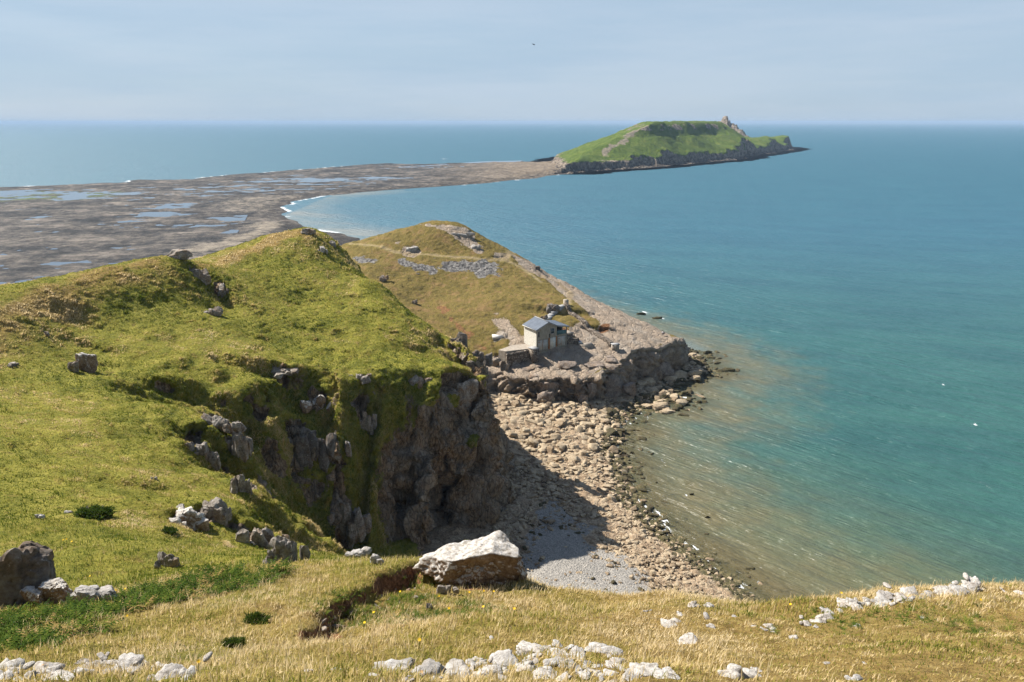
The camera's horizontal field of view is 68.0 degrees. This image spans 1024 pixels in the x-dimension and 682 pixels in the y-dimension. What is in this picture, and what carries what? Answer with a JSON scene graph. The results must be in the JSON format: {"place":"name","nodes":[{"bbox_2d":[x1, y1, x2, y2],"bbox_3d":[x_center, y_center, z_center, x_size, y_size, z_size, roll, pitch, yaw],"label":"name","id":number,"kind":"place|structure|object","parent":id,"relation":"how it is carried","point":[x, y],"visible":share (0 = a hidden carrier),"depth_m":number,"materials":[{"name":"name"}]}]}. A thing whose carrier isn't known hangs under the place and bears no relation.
{"place":"outdoors","nodes":[
{"label":"outdoors","id":0,"kind":"place"},
{"bbox_2d":[0,161,519,284],"bbox_3d":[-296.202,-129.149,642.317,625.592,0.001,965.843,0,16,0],"label":"pool water","id":1,"kind":"structure","parent":0,"point":[73,195],"depth_m":589.20,"materials":[{"name":"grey liquid"}]},
{"bbox_2d":[0,161,558,282],"bbox_3d":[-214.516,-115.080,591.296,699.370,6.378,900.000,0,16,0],"label":"reef","id":2,"kind":"object","parent":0,"point":[81,235],"visible":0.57,"depth_m":474.93},
{"bbox_2d":[0,220,690,558],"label":"headland","id":3,"kind":"structure","parent":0,"point":[433,466],"depth_m":96.45,"materials":[{"name":"plant"}]},
{"bbox_2d":[67,361,78,372],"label":"boulder","id":4,"kind":"object","parent":3,"relation":"on","point":[73,366],"visible":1,"depth_m":78.69,"materials":[{"name":"grey stone"}]},
{"bbox_2d":[75,352,97,372],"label":"boulder","id":5,"kind":"object","parent":3,"relation":"on","point":[88,362],"visible":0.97,"depth_m":79.94,"materials":[{"name":"stone"}]},
{"bbox_2d":[72,502,118,520],"bbox_3d":[-23.142,9.454,41.624,2.551,1.091,2.026,0,16,0],"label":"gorse bush","id":6,"kind":"object","parent":3,"relation":"on","point":[99,511],"visible":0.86,"depth_m":41.47,"materials":[{"name":"green plant"}]},
{"bbox_2d":[167,249,192,259],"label":"rock outcrop","id":7,"kind":"object","parent":3,"relation":"on","point":[182,254],"visible":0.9,"depth_m":105.44,"materials":[{"name":"grey stone"}]},
{"bbox_2d":[169,504,209,530],"bbox_3d":[-19.745,10.956,46.369,2.242,1.858,2.739,-7,17,-22],"label":"rock outcrop","id":8,"kind":"object","parent":3,"relation":"on","point":[190,518],"visible":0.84,"depth_m":45.84,"materials":[{"name":"stone"}]},
{"bbox_2d":[191,268,211,284],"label":"rock outcrop","id":9,"kind":"object","parent":3,"relation":"on","point":[203,275],"visible":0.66,"depth_m":104.81,"materials":[{"name":"grey stone"}]},
{"bbox_2d":[184,441,220,470],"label":"rock outcrop","id":10,"kind":"object","parent":3,"relation":"on","point":[212,457],"visible":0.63,"depth_m":65.52,"materials":[{"name":"grey stone"}]},
{"bbox_2d":[204,306,222,315],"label":"rock outcrop","id":11,"kind":"object","parent":3,"relation":"on","point":[217,311],"visible":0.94,"depth_m":99.51,"materials":[{"name":"grey stone"}]},
{"bbox_2d":[200,497,231,525],"bbox_3d":[-19.316,11.007,48.225,2.652,1.793,2.689,0,16,0],"label":"rock outcrop","id":12,"kind":"object","parent":3,"relation":"on","point":[217,509],"visible":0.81,"depth_m":47.78,"materials":[{"name":"grey stone"}]},
{"bbox_2d":[215,283,228,296],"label":"rock outcrop","id":13,"kind":"object","parent":3,"relation":"on","point":[222,290],"visible":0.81,"depth_m":105.59,"materials":[{"name":"grey stone"}]},
{"bbox_2d":[201,413,246,433],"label":"rock outcrop","id":14,"kind":"object","parent":3,"relation":"on","point":[223,425],"visible":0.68,"depth_m":72.05,"materials":[{"name":"grey stone"}]},
{"bbox_2d":[230,474,251,494],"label":"rock outcrop","id":15,"kind":"object","parent":3,"relation":"on","point":[238,483],"visible":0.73,"depth_m":54.32,"materials":[{"name":"grey stone"}]},
{"bbox_2d":[231,431,251,462],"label":"rock outcrop","id":16,"kind":"object","parent":3,"relation":"on","point":[241,446],"visible":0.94,"depth_m":71.32,"materials":[{"name":"grey stone"}]},
{"bbox_2d":[0,226,486,557],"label":"grass","id":17,"kind":"structure","parent":3,"relation":"on","point":[253,502],"depth_m":86.73,"materials":[{"name":"plant"}]},
{"bbox_2d":[235,527,289,549],"bbox_3d":[-15.417,12.466,47.052,3.196,2.551,1.713,-3,16,-11],"label":"rock outcrop","id":18,"kind":"object","parent":3,"relation":"on","point":[263,537],"visible":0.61,"depth_m":46.56,"materials":[{"name":"grey stone"}]},
{"bbox_2d":[271,367,298,378],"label":"rock outcrop","id":19,"kind":"object","parent":3,"relation":"on","point":[280,373],"visible":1,"depth_m":91.32,"materials":[{"name":"grey stone"}]},
{"bbox_2d":[300,228,315,234],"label":"rock outcrop","id":20,"kind":"object","parent":3,"relation":"on","point":[307,231],"visible":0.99,"depth_m":125.25,"materials":[{"name":"grey stone"}]},
{"bbox_2d":[288,432,334,475],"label":"rock outcrop","id":21,"kind":"object","parent":3,"relation":"on","point":[304,446],"visible":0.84,"depth_m":87.90,"materials":[{"name":"stone"}]},
{"bbox_2d":[300,395,330,413],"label":"rock outcrop","id":22,"kind":"object","parent":3,"relation":"on","point":[305,406],"visible":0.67,"depth_m":91.65,"materials":[{"name":"stone"}]},
{"bbox_2d":[329,430,351,463],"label":"rock outcrop","id":23,"kind":"object","parent":3,"relation":"on","point":[337,458],"visible":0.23,"depth_m":89.53,"materials":[{"name":"grey stone"}]},
{"bbox_2d":[327,502,371,548],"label":"rock outcrop","id":24,"kind":"object","parent":3,"relation":"on","point":[357,527],"visible":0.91,"depth_m":89.01,"materials":[{"name":"stone"}]},
{"bbox_2d":[347,373,371,384],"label":"rock outcrop","id":25,"kind":"object","parent":3,"relation":"on","point":[366,379],"visible":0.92,"depth_m":93.32,"materials":[{"name":"grey stone"}]},
{"bbox_2d":[360,411,376,434],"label":"rock outcrop","id":26,"kind":"object","parent":3,"relation":"on","point":[366,421],"visible":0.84,"depth_m":93.28,"materials":[{"name":"grey stone"}]},
{"bbox_2d":[408,374,431,388],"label":"rock outcrop","id":27,"kind":"object","parent":3,"relation":"on","point":[420,381],"visible":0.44,"depth_m":97.48,"materials":[{"name":"stone"}]},
{"bbox_2d":[448,332,467,349],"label":"rock outcrop","id":28,"kind":"object","parent":3,"relation":"on","point":[461,337],"visible":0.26,"depth_m":111.70,"materials":[{"name":"stone"}]},
{"bbox_2d":[448,378,478,409],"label":"rock outcrop","id":29,"kind":"object","parent":3,"relation":"on","point":[468,389],"visible":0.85,"depth_m":101.72,"materials":[{"name":"stone"}]},
{"bbox_2d":[472,350,505,374],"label":"rock outcrop","id":30,"kind":"object","parent":3,"relation":"on","point":[486,359],"visible":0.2,"depth_m":116.67,"materials":[{"name":"stone"}]},
{"bbox_2d":[492,357,516,370],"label":"rock outcrop","id":31,"kind":"object","parent":3,"relation":"on","point":[496,360],"visible":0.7,"depth_m":153.95,"materials":[{"name":"grey stone"}]},
{"bbox_2d":[506,349,528,366],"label":"retaining wall","id":32,"kind":"structure","parent":31,"relation":"on","point":[518,356],"depth_m":153.93,"materials":[{"name":"stone"}]},
{"bbox_2d":[499,344,530,361],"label":"terrace","id":33,"kind":"structure","parent":3,"relation":"on","point":[509,349],"depth_m":154.50,"materials":[{"name":"concrete"}]},
{"bbox_2d":[497,362,533,370],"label":"rock outcrop","id":34,"kind":"object","parent":3,"relation":"on","point":[525,368],"visible":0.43,"depth_m":152.84,"materials":[{"name":"stone"}]},
{"bbox_2d":[528,346,539,362],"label":"stone pier","id":35,"kind":"structure","parent":34,"relation":"on","point":[533,354],"depth_m":153.71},
{"bbox_2d":[529,381,559,402],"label":"rock ledge","id":36,"kind":"object","parent":3,"relation":"on","point":[549,396],"visible":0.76,"depth_m":149.12,"materials":[{"name":"stone"}]},
{"bbox_2d":[522,316,568,353],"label":"boathouse","id":37,"kind":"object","parent":3,"relation":"on","point":[544,336],"visible":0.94,"depth_m":156.29,"materials":[{"name":"paint"}]},
{"bbox_2d":[537,339,547,349],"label":"door","id":38,"kind":"structure","parent":37,"relation":"in","point":[542,344],"depth_m":155.53,"materials":[{"name":"grey wood"}]},
{"bbox_2d":[557,335,565,345],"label":"door","id":39,"kind":"structure","parent":37,"relation":"in","point":[561,339],"depth_m":157.79,"materials":[{"name":"grey wood"}]},
{"bbox_2d":[528,361,576,378],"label":"rock outcrop","id":40,"kind":"object","parent":3,"relation":"on","point":[565,365],"visible":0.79,"depth_m":152.24,"materials":[{"name":"stone"}]},
{"bbox_2d":[546,303,559,313],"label":"rock outcrop","id":41,"kind":"object","parent":3,"relation":"on","point":[551,307],"visible":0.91,"depth_m":170.23,"materials":[{"name":"stone"}]},
{"bbox_2d":[567,335,578,343],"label":"stone wall","id":42,"kind":"structure","parent":3,"relation":"on","point":[570,340],"depth_m":159.58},
{"bbox_2d":[568,381,596,403],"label":"rock ledge","id":43,"kind":"object","parent":3,"relation":"on","point":[581,398],"visible":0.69,"depth_m":150.03,"materials":[{"name":"stone"}]},
{"bbox_2d":[564,303,612,346],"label":"stone wall","id":44,"kind":"structure","parent":3,"relation":"on","point":[607,340],"depth_m":166.28,"materials":[{"name":"stone"}]},
{"bbox_2d":[581,355,621,373],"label":"rock outcrop","id":45,"kind":"object","parent":3,"relation":"on","point":[610,359],"visible":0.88,"depth_m":154.22,"materials":[{"name":"stone"}]},
{"bbox_2d":[604,373,635,397],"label":"rock ledge","id":46,"kind":"object","parent":3,"relation":"on","point":[614,386],"visible":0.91,"depth_m":153.97,"materials":[{"name":"stone"}]},
{"bbox_2d":[635,377,655,385],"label":"rock ledge","id":47,"kind":"object","parent":3,"relation":"on","point":[645,381],"visible":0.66,"depth_m":161.99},
{"bbox_2d":[644,361,674,377],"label":"rock ledge","id":48,"kind":"object","parent":3,"relation":"on","point":[666,368],"visible":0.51,"depth_m":165.45,"materials":[{"name":"stone"}]},
{"bbox_2d":[664,370,701,380],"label":"rock ledge","id":49,"kind":"object","parent":3,"relation":"on","point":[685,375],"visible":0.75,"depth_m":167.61,"materials":[{"name":"stone"}]},
{"bbox_2d":[0,123,1023,600],"bbox_3d":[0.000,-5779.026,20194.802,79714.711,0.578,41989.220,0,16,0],"label":"sea","id":50,"kind":"structure","parent":0,"point":[846,299],"depth_m":265.24,"materials":[{"name":"liquid"}]},
{"bbox_2d":[0,515,1023,681],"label":"grass slope","id":51,"kind":"structure","parent":0,"point":[382,581],"depth_m":16.66,"materials":[{"name":"plant"}]},
{"bbox_2d":[0,658,25,669],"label":"limestone stone","id":52,"kind":"object","parent":51,"relation":"on","point":[17,662],"visible":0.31,"depth_m":12.63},
{"bbox_2d":[0,661,35,679],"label":"limestone stone","id":53,"kind":"object","parent":51,"relation":"on","point":[9,673],"visible":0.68,"depth_m":11.29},
{"bbox_2d":[0,541,55,608],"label":"boulder","id":54,"kind":"object","parent":51,"relation":"on","point":[24,564],"visible":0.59,"depth_m":21.26,"materials":[{"name":"stone"}]},
{"bbox_2d":[20,577,72,605],"bbox_3d":[-13.021,7.212,21.250,1.301,1.051,0.794,0,16,0],"label":"boulder","id":55,"kind":"object","parent":51,"relation":"on","point":[56,590],"visible":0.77,"depth_m":21.03,"materials":[{"name":"stone"}]},
{"bbox_2d":[33,661,65,673],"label":"limestone stone","id":56,"kind":"object","parent":51,"relation":"on","point":[49,668],"visible":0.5,"depth_m":11.86,"materials":[{"name":"stone"}]},
{"bbox_2d":[49,669,74,680],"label":"limestone stone","id":57,"kind":"object","parent":51,"relation":"on","point":[69,675],"visible":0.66,"depth_m":10.84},
{"bbox_2d":[68,585,117,602],"bbox_3d":[-11.647,7.105,21.180,1.199,0.654,0.666,0,16,0],"label":"boulder","id":58,"kind":"object","parent":51,"relation":"on","point":[92,591],"visible":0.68,"depth_m":21.02,"materials":[{"name":"stone"}]},
{"bbox_2d":[97,652,107,664],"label":"limestone stone","id":59,"kind":"object","parent":51,"relation":"on","point":[101,656],"visible":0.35,"depth_m":13.54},
{"bbox_2d":[118,652,144,670],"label":"limestone stone","id":60,"kind":"object","parent":51,"relation":"on","point":[128,658],"visible":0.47,"depth_m":12.46,"materials":[{"name":"stone"}]},
{"bbox_2d":[0,555,302,651],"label":"bracken","id":61,"kind":"object","parent":51,"relation":"on","point":[160,591],"visible":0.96,"depth_m":19.25,"materials":[{"name":"green plant"}]},
{"bbox_2d":[154,551,179,568],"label":"rock outcrop","id":62,"kind":"object","parent":51,"relation":"on","point":[169,560],"visible":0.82,"depth_m":32.43,"materials":[{"name":"stone"}]},
{"bbox_2d":[152,663,185,680],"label":"limestone stone","id":63,"kind":"object","parent":51,"relation":"on","point":[173,668],"visible":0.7,"depth_m":11.00,"materials":[{"name":"stone"}]},
{"bbox_2d":[159,526,178,533],"bbox_3d":[-18.673,10.252,41.094,1.202,0.447,0.940,0,16,0],"label":"gorse bush","id":64,"kind":"object","parent":51,"relation":"on","point":[170,530],"visible":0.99,"depth_m":41.05,"materials":[{"name":"green plant"}]},
{"bbox_2d":[179,651,212,676],"bbox_3d":[-4.687,4.784,11.171,0.240,0.104,0.661,12,22,10],"label":"limestone stone","id":65,"kind":"object","parent":51,"relation":"on","point":[191,669],"visible":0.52,"depth_m":11.08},
{"bbox_2d":[221,636,246,648],"bbox_3d":[-5.524,6.008,15.075,0.494,0.221,0.524,-8,18,-27],"label":"gorse bush","id":66,"kind":"object","parent":51,"relation":"on","point":[231,642],"visible":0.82,"depth_m":15.07,"materials":[{"name":"green plant"}]},
{"bbox_2d":[242,611,271,624],"bbox_3d":[-5.848,6.340,17.308,0.766,0.339,0.640,0,16,0],"label":"gorse bush","id":67,"kind":"object","parent":51,"relation":"on","point":[257,616],"visible":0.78,"depth_m":17.31,"materials":[{"name":"green plant"}]},
{"bbox_2d":[263,535,310,563],"bbox_3d":[-8.563,8.396,28.788,1.560,1.961,1.284,0,16,0],"label":"rock outcrop","id":68,"kind":"object","parent":51,"relation":"on","point":[284,547],"visible":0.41,"depth_m":28.69,"materials":[{"name":"grey stone"}]},
{"bbox_2d":[345,546,371,557],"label":"boulder","id":69,"kind":"object","parent":51,"relation":"on","point":[363,551],"visible":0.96,"depth_m":34.17,"materials":[{"name":"stone"}]},
{"bbox_2d":[370,554,383,564],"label":"boulder","id":70,"kind":"object","parent":51,"relation":"on","point":[375,558],"visible":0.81,"depth_m":24.27,"materials":[{"name":"stone"}]},
{"bbox_2d":[373,657,414,670],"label":"limestone stone","id":71,"kind":"object","parent":51,"relation":"on","point":[394,662],"visible":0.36,"depth_m":11.69,"materials":[{"name":"stone"}]},
{"bbox_2d":[411,658,445,678],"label":"limestone stone","id":72,"kind":"object","parent":51,"relation":"on","point":[429,664],"visible":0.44,"depth_m":10.81,"materials":[{"name":"stone"}]},
{"bbox_2d":[436,585,459,593],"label":"stone","id":73,"kind":"object","parent":51,"relation":"on","point":[441,589],"visible":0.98,"depth_m":20.49,"materials":[{"name":"stone"}]},
{"bbox_2d":[445,658,471,677],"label":"limestone stone","id":74,"kind":"object","parent":51,"relation":"on","point":[454,661],"visible":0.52,"depth_m":11.43,"materials":[{"name":"stone"}]},
{"bbox_2d":[412,530,527,586],"bbox_3d":[-1.199,6.653,22.367,3.482,1.785,1.429,-2,16,-7],"label":"boulder","id":75,"kind":"object","parent":51,"relation":"on","point":[494,557],"visible":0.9,"depth_m":21.84,"materials":[{"name":"stone"}]},
{"bbox_2d":[471,664,498,676],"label":"limestone stone","id":76,"kind":"object","parent":51,"relation":"on","point":[483,671],"visible":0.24,"depth_m":11.28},
{"bbox_2d":[489,649,517,666],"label":"limestone stone","id":77,"kind":"object","parent":51,"relation":"on","point":[498,656],"visible":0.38,"depth_m":12.40,"materials":[{"name":"stone"}]},
{"bbox_2d":[522,661,534,670],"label":"limestone stone","id":78,"kind":"object","parent":51,"relation":"on","point":[529,663],"visible":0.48,"depth_m":11.36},
{"bbox_2d":[516,640,541,655],"bbox_3d":[0.380,5.407,13.146,0.643,0.234,0.466,1,3,19],"label":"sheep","id":79,"kind":"object","parent":51,"relation":"on","point":[526,646],"visible":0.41,"depth_m":13.16},
{"bbox_2d":[531,666,556,678],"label":"limestone stone","id":80,"kind":"object","parent":51,"relation":"on","point":[543,669],"visible":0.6,"depth_m":10.87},
{"bbox_2d":[543,658,575,666],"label":"limestone stone","id":81,"kind":"object","parent":51,"relation":"on","point":[553,661],"visible":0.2,"depth_m":11.38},
{"bbox_2d":[554,656,575,668],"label":"limestone stone","id":82,"kind":"object","parent":51,"relation":"on","point":[569,661],"visible":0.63,"depth_m":11.35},
{"bbox_2d":[570,645,585,658],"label":"limestone stone","id":83,"kind":"object","parent":51,"relation":"on","point":[580,650],"visible":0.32,"depth_m":12.19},
{"bbox_2d":[577,669,590,679],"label":"limestone stone","id":84,"kind":"object","parent":51,"relation":"on","point":[585,674],"visible":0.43,"depth_m":10.60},
{"bbox_2d":[584,642,623,655],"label":"limestone stone","id":85,"kind":"object","parent":51,"relation":"on","point":[603,647],"visible":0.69,"depth_m":13.10,"materials":[{"name":"stone"}]},
{"bbox_2d":[623,673,641,680],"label":"limestone stone","id":86,"kind":"object","parent":51,"relation":"on","point":[632,676],"visible":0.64,"depth_m":10.18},
{"bbox_2d":[629,662,660,676],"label":"limestone stone","id":87,"kind":"object","parent":51,"relation":"on","point":[648,669],"visible":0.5,"depth_m":10.37,"materials":[{"name":"stone"}]},
{"bbox_2d":[300,572,1023,643],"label":"herbs","id":88,"kind":"object","parent":51,"relation":"on","point":[423,598],"visible":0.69,"depth_m":18.07,"materials":[{"name":"yellow plant"}]},
{"bbox_2d":[653,666,679,679],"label":"limestone stone","id":89,"kind":"object","parent":51,"relation":"on","point":[659,674],"visible":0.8,"depth_m":10.10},
{"bbox_2d":[660,618,680,627],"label":"limestone stone","id":90,"kind":"object","parent":51,"relation":"on","point":[667,623],"visible":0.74,"depth_m":16.85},
{"bbox_2d":[677,632,697,643],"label":"limestone stone","id":91,"kind":"object","parent":51,"relation":"on","point":[687,638],"visible":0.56,"depth_m":14.70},
{"bbox_2d":[717,663,743,679],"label":"limestone stone","id":92,"kind":"object","parent":51,"relation":"on","point":[733,669],"visible":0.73,"depth_m":10.58,"materials":[{"name":"stone"}]},
{"bbox_2d":[742,668,761,678],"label":"limestone stone","id":93,"kind":"object","parent":51,"relation":"on","point":[749,673],"visible":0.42,"depth_m":10.65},
{"bbox_2d":[799,615,811,625],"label":"limestone stone","id":94,"kind":"object","parent":51,"relation":"on","point":[806,623],"visible":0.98,"depth_m":17.25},
{"bbox_2d":[837,597,851,607],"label":"limestone stone","id":95,"kind":"object","parent":51,"relation":"on","point":[839,600],"visible":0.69,"depth_m":19.48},
{"bbox_2d":[844,674,862,680],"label":"limestone stone","id":96,"kind":"object","parent":51,"relation":"on","point":[857,676],"visible":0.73,"depth_m":10.34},
{"bbox_2d":[873,590,893,604],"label":"limestone stone","id":97,"kind":"object","parent":51,"relation":"on","point":[882,595],"visible":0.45,"depth_m":19.57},
{"bbox_2d":[890,595,905,605],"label":"limestone stone","id":98,"kind":"object","parent":51,"relation":"on","point":[899,598],"visible":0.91,"depth_m":19.21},
{"bbox_2d":[900,586,917,595],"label":"limestone stone","id":99,"kind":"object","parent":51,"relation":"on","point":[908,589],"visible":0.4,"depth_m":20.51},
{"bbox_2d":[932,585,947,594],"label":"limestone stone","id":100,"kind":"object","parent":51,"relation":"on","point":[935,591],"visible":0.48,"depth_m":20.55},
{"bbox_2d":[948,584,969,595],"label":"limestone stone","id":101,"kind":"object","parent":51,"relation":"on","point":[957,588],"visible":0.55,"depth_m":20.18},
{"bbox_2d":[961,580,978,591],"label":"limestone stone","id":102,"kind":"object","parent":51,"relation":"on","point":[971,586],"visible":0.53,"depth_m":20.53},
{"bbox_2d":[965,576,981,587],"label":"limestone stone","id":103,"kind":"object","parent":51,"relation":"on","point":[974,579],"visible":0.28,"depth_m":21.00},
{"bbox_2d":[0,0,1023,122],"label":"sky","id":104,"kind":"structure","parent":0,"point":[62,61],"materials":[{"name":"blue"}]},
{"bbox_2d":[547,304,564,318],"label":"path","id":105,"kind":"structure","parent":0,"point":[551,314],"depth_m":170.00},
{"bbox_2d":[404,350,763,601],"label":"beach","id":106,"kind":"structure","parent":0,"point":[559,560],"depth_m":99.79,"materials":[{"name":"gravel"}]},
{"bbox_2d":[431,354,754,601],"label":"beach rubble","id":107,"kind":"object","parent":106,"relation":"on","point":[580,468],"visible":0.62,"depth_m":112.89,"materials":[{"name":"stone"}]},
{"bbox_2d":[604,427,618,435],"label":"beach rock","id":108,"kind":"object","parent":106,"relation":"on","point":[611,431],"visible":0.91,"depth_m":137.46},
{"bbox_2d":[520,348,776,602],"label":"weedy rubble","id":109,"kind":"object","parent":106,"relation":"on","point":[702,362],"visible":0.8,"depth_m":123.43,"materials":[{"name":"stone"}]},
{"bbox_2d":[641,399,687,413],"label":"rock ledge","id":110,"kind":"object","parent":106,"relation":"on","point":[660,404],"visible":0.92,"depth_m":151.51,"materials":[{"name":"stone"}]},
{"bbox_2d":[534,116,809,174],"bbox_3d":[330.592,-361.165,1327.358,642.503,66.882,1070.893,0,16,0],"label":"island","id":111,"kind":"structure","parent":0,"point":[652,145],"depth_m":1059.25,"materials":[{"name":"plant"}]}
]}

